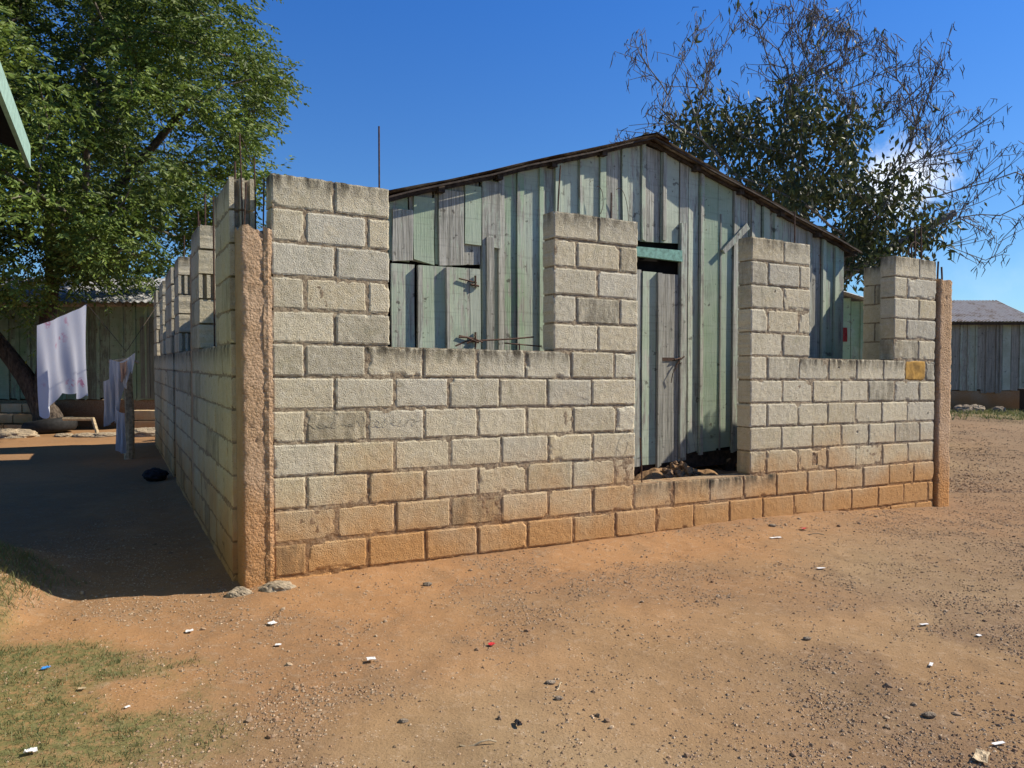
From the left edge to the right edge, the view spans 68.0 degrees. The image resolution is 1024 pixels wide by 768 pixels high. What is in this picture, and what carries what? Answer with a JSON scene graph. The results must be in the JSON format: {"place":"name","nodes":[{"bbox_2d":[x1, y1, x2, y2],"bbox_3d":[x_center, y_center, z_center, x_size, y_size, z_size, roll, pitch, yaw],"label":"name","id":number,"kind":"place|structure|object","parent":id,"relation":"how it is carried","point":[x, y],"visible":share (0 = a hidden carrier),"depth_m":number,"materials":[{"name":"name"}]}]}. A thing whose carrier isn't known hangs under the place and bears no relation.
{"place":"outdoors","nodes":[
{"label":"outdoors","id":0,"kind":"place"},
{"bbox_2d":[0,62,30,167],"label":"neighbour house","id":1,"kind":"structure","parent":0,"point":[13,135],"depth_m":4.52,"materials":[{"name":"green paint"}]},
{"bbox_2d":[0,410,1023,767],"bbox_3d":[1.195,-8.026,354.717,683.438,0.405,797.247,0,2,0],"label":"ground","id":2,"kind":"structure","parent":0,"point":[54,490],"depth_m":3.67,"materials":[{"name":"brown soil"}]},
{"bbox_2d":[0,403,31,428],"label":"block steps","id":3,"kind":"structure","parent":2,"relation":"on","point":[20,418],"depth_m":14.86,"materials":[{"name":"concrete"}]},
{"bbox_2d":[0,428,39,438],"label":"flat stone","id":4,"kind":"object","parent":2,"relation":"on","point":[8,433],"visible":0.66,"depth_m":13.71,"materials":[{"name":"stone"}]},
{"bbox_2d":[23,747,37,752],"bbox_3d":[-1.629,1.238,2.571,0.040,0.016,0.027,-1,2,-29],"label":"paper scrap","id":5,"kind":"object","parent":2,"relation":"on","point":[33,749],"visible":1,"depth_m":2.57,"materials":[{"name":"white paper"}]},
{"bbox_2d":[21,416,76,433],"bbox_3d":[-8.980,0.817,14.756,0.945,0.375,0.900,0,2,0],"label":"old tyre","id":6,"kind":"object","parent":2,"relation":"on","point":[47,426],"visible":0.77,"depth_m":14.40,"materials":[{"name":"rubber"}]},
{"bbox_2d":[54,433,72,436],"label":"flat stone","id":7,"kind":"object","parent":2,"relation":"on","point":[63,435],"visible":0.77,"depth_m":13.87,"materials":[{"name":"stone"}]},
{"bbox_2d":[62,417,98,432],"bbox_3d":[-7.934,0.819,14.094,0.833,0.396,0.209,0,2,14],"label":"stool frame","id":8,"kind":"object","parent":2,"relation":"on","point":[93,420],"visible":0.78,"depth_m":14.09,"materials":[{"name":"brown wood"}]},
{"bbox_2d":[0,277,164,427],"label":"green shed","id":9,"kind":"structure","parent":2,"relation":"on","point":[123,324],"depth_m":15.76,"materials":[{"name":"wood"}]},
{"bbox_2d":[140,317,154,398],"bbox_3d":[-7.350,-0.533,15.738,0.699,1.698,0.065,0,2,0],"label":"door","id":10,"kind":"structure","parent":9,"relation":"in","point":[150,322],"depth_m":15.73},
{"bbox_2d":[72,432,93,437],"bbox_3d":[-7.819,0.949,13.935,0.510,0.123,0.341,0,2,0],"label":"flat stone","id":11,"kind":"object","parent":2,"relation":"on","point":[82,435],"visible":0.52,"depth_m":13.81,"materials":[{"name":"stone"}]},
{"bbox_2d":[91,432,115,437],"bbox_3d":[-7.451,0.951,13.921,0.564,0.134,0.386,0,2,0],"label":"flat stone","id":12,"kind":"object","parent":2,"relation":"on","point":[103,434],"visible":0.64,"depth_m":13.78,"materials":[{"name":"stone"}]},
{"bbox_2d":[108,358,139,459],"bbox_3d":[-5.343,0.397,10.564,0.398,1.518,0.240,0,2,0],"label":"wooden post","id":13,"kind":"object","parent":2,"relation":"on","point":[129,423],"visible":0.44,"depth_m":10.57,"materials":[{"name":"brown wood"}]},
{"bbox_2d":[103,360,125,452],"bbox_3d":[-5.419,0.303,10.348,0.316,1.280,0.136,0,2,0],"label":"shirt","id":14,"kind":"object","parent":13,"relation":"hanging from","point":[113,386],"visible":0.84,"depth_m":10.35,"materials":[{"name":"blue fabric"}]},
{"bbox_2d":[120,360,126,382],"bbox_3d":[-5.228,-0.169,10.219,0.104,0.305,0.043,0,2,0],"label":"peach rag","id":15,"kind":"object","parent":13,"relation":"hanging from","point":[123,365],"visible":1,"depth_m":10.22,"materials":[{"name":"beige fabric"}]},
{"bbox_2d":[120,353,134,388],"bbox_3d":[-5.185,-0.178,10.248,0.197,0.495,0.075,0,2,0],"label":"white rag","id":16,"kind":"object","parent":13,"relation":"hanging from","point":[130,363],"visible":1,"depth_m":10.25,"materials":[{"name":"white fabric"}]},
{"bbox_2d":[134,410,154,427],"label":"stacked blocks","id":17,"kind":"object","parent":2,"relation":"on","point":[144,418],"depth_m":14.48,"materials":[{"name":"concrete"}]},
{"bbox_2d":[135,427,154,436],"bbox_3d":[-6.677,0.913,13.950,0.874,0.239,0.623,0,2,0],"label":"flat stone","id":18,"kind":"object","parent":2,"relation":"on","point":[145,432],"visible":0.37,"depth_m":13.68,"materials":[{"name":"stone"}]},
{"bbox_2d":[142,467,168,481],"bbox_3d":[-4.055,1.037,8.635,0.289,0.169,0.258,0,2,0],"label":"dark bundle","id":19,"kind":"object","parent":2,"relation":"on","point":[154,474],"visible":0.85,"depth_m":8.55,"materials":[{"name":"black fabric"}]},
{"bbox_2d":[0,0,311,433],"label":"leafy tree","id":20,"kind":"object","parent":2,"relation":"on","point":[96,216],"visible":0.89,"depth_m":12.79,"materials":[{"name":"green plant"}]},
{"bbox_2d":[225,586,251,597],"bbox_3d":[-1.561,1.217,4.368,0.173,0.102,0.132,0,2,0],"label":"concrete lump","id":21,"kind":"object","parent":2,"relation":"on","point":[238,591],"visible":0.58,"depth_m":4.33,"materials":[{"name":"beige concrete"}]},
{"bbox_2d":[258,580,296,592],"bbox_3d":[-1.368,1.207,4.423,0.240,0.116,0.165,0,2,0],"label":"concrete lump","id":22,"kind":"object","parent":2,"relation":"on","point":[274,586],"visible":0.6,"depth_m":4.38,"materials":[{"name":"beige concrete"}]},
{"bbox_2d":[398,718,408,722],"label":"yard stone","id":23,"kind":"object","parent":2,"relation":"on","point":[403,720],"visible":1,"depth_m":2.82,"materials":[{"name":"beige stone"}]},
{"bbox_2d":[423,582,431,585],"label":"yard stone","id":24,"kind":"object","parent":2,"relation":"on","point":[427,583],"visible":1,"depth_m":4.55,"materials":[{"name":"beige stone"}]},
{"bbox_2d":[459,739,496,746],"bbox_3d":[-0.119,1.252,2.647,0.132,0.026,0.006,0,2,-9],"label":"twig","id":25,"kind":"object","parent":2,"relation":"on","point":[481,741],"visible":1,"depth_m":2.65,"materials":[{"name":"brown wood"}]},
{"bbox_2d":[514,719,521,725],"bbox_3d":[0.022,1.244,2.789,0.020,0.010,0.050,0,2,-17],"label":"dead leaf","id":26,"kind":"object","parent":2,"relation":"on","point":[517,722],"visible":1,"depth_m":2.79,"materials":[{"name":"black plant"}]},
{"bbox_2d":[545,680,555,684],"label":"yard stone","id":27,"kind":"object","parent":2,"relation":"on","point":[550,682],"visible":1,"depth_m":3.16,"materials":[{"name":"beige stone"}]},
{"bbox_2d":[153,126,951,587],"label":"unfinished house","id":28,"kind":"structure","parent":2,"relation":"on","point":[309,422],"depth_m":5.39,"materials":[{"name":"concrete"}]},
{"bbox_2d":[33,298,161,351],"bbox_3d":[-7.053,-0.890,11.620,6.820,0.875,1.382,1,2,43],"label":"washing line","id":29,"kind":"object","parent":28,"relation":"attached to","point":[103,323],"visible":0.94,"depth_m":9.61,"materials":[{"name":"white fabric"}]},
{"bbox_2d":[37,305,87,418],"bbox_3d":[-5.801,-0.275,9.795,0.969,1.474,0.110,1,2,24],"label":"bed sheet","id":30,"kind":"object","parent":29,"relation":"hanging from","point":[61,354],"visible":1,"depth_m":9.78,"materials":[{"name":"white fabric"}]},
{"bbox_2d":[387,132,861,475],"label":"wooden house","id":31,"kind":"structure","parent":2,"relation":"on","point":[465,253],"depth_m":6.78,"materials":[{"name":"wood"}]},
{"bbox_2d":[633,269,684,467],"bbox_3d":[1.262,-0.128,6.836,0.716,1.780,0.072,-1,2,-28],"label":"door","id":32,"kind":"structure","parent":31,"relation":"in","point":[656,356],"depth_m":6.85,"materials":[{"name":"wood"}]},
{"bbox_2d":[610,0,1023,292],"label":"podded tree","id":33,"kind":"object","parent":2,"relation":"on","point":[791,193],"visible":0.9,"depth_m":14.05,"materials":[{"name":"green plant"}]},
{"bbox_2d":[843,291,863,358],"bbox_3d":[5.775,-0.422,13.869,2.750,3.046,2.250,0,2,0],"label":"lean to shed","id":34,"kind":"object","parent":2,"relation":"on","point":[853,305],"visible":0.15,"depth_m":12.95,"materials":[{"name":"wood"}]},
{"bbox_2d":[843,328,846,341],"bbox_3d":[5.643,-0.838,12.883,0.085,0.240,0.020,0,2,0],"label":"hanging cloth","id":35,"kind":"object","parent":34,"relation":"hanging from","point":[844,334],"visible":0.81,"depth_m":12.88,"materials":[{"name":"red fabric"}]},
{"bbox_2d":[921,711,936,717],"bbox_3d":[1.581,1.254,2.879,0.054,0.023,0.036,0,2,0],"label":"yard stone","id":36,"kind":"object","parent":2,"relation":"on","point":[929,714],"visible":1,"depth_m":2.87,"materials":[{"name":"beige stone"}]},
{"bbox_2d":[953,404,972,411],"bbox_3d":[13.599,0.802,22.919,0.582,0.388,0.536,0,2,0],"label":"stone","id":37,"kind":"object","parent":2,"relation":"on","point":[962,407],"visible":0.5,"depth_m":22.77,"materials":[{"name":"grey stone"}]},
{"bbox_2d":[971,404,985,410],"bbox_3d":[14.140,0.780,23.122,0.549,0.344,0.431,0,2,0],"label":"stone","id":38,"kind":"object","parent":2,"relation":"on","point":[978,407],"visible":0.45,"depth_m":23.00,"materials":[{"name":"stone"}]},
{"bbox_2d":[972,748,989,762],"bbox_3d":[1.591,1.259,2.575,0.044,0.011,0.089,1,2,38],"label":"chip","id":39,"kind":"object","parent":2,"relation":"on","point":[980,755],"visible":1,"depth_m":2.57,"materials":[{"name":"beige stone"}]},
{"bbox_2d":[950,300,1023,409],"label":"board house","id":40,"kind":"structure","parent":2,"relation":"on","point":[987,354],"depth_m":23.96,"materials":[{"name":"wood"}]},
{"bbox_2d":[980,321,1002,392],"bbox_3d":[15.117,-0.844,23.953,0.627,2.287,0.065,0,2,0],"label":"door","id":41,"kind":"structure","parent":40,"relation":"in","point":[991,343],"depth_m":23.94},
{"bbox_2d":[991,741,1004,744],"bbox_3d":[1.708,1.260,2.666,0.054,0.004,0.014,0,2,-17],"label":"paper strip","id":42,"kind":"object","parent":2,"relation":"on","point":[998,742],"visible":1,"depth_m":2.67,"materials":[{"name":"white paper"}]},
{"bbox_2d":[991,406,1005,411],"bbox_3d":[14.685,0.796,22.934,0.454,0.260,0.344,0,2,0],"label":"stone","id":43,"kind":"object","parent":2,"relation":"on","point":[999,408],"visible":0.59,"depth_m":22.81,"materials":[{"name":"grey stone"}]},
{"bbox_2d":[1017,389,1023,411],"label":"wooden bench","id":44,"kind":"object","parent":2,"relation":"on","point":[1021,400],"visible":0.75,"depth_m":23.07,"materials":[{"name":"brown wood"}]},
{"bbox_2d":[0,407,1023,767],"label":"grass","id":45,"kind":"structure","parent":0,"point":[110,675],"depth_m":3.17,"materials":[{"name":"green plant"}]},
{"bbox_2d":[0,0,1023,312],"label":"sky","id":46,"kind":"structure","parent":0,"point":[452,88],"materials":[{"name":"blue"}]},
{"bbox_2d":[634,465,737,480],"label":"dirt floor","id":47,"kind":"structure","parent":0,"point":[654,473],"depth_m":6.78,"materials":[{"name":"brown soil"}]},
{"bbox_2d":[659,460,704,477],"bbox_3d":[1.497,0.795,6.712,1.736,0.227,0.500,-1,2,-30],"label":"rubble","id":48,"kind":"object","parent":47,"relation":"on","point":[687,471],"visible":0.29,"depth_m":6.66,"materials":[{"name":"grey stone"}]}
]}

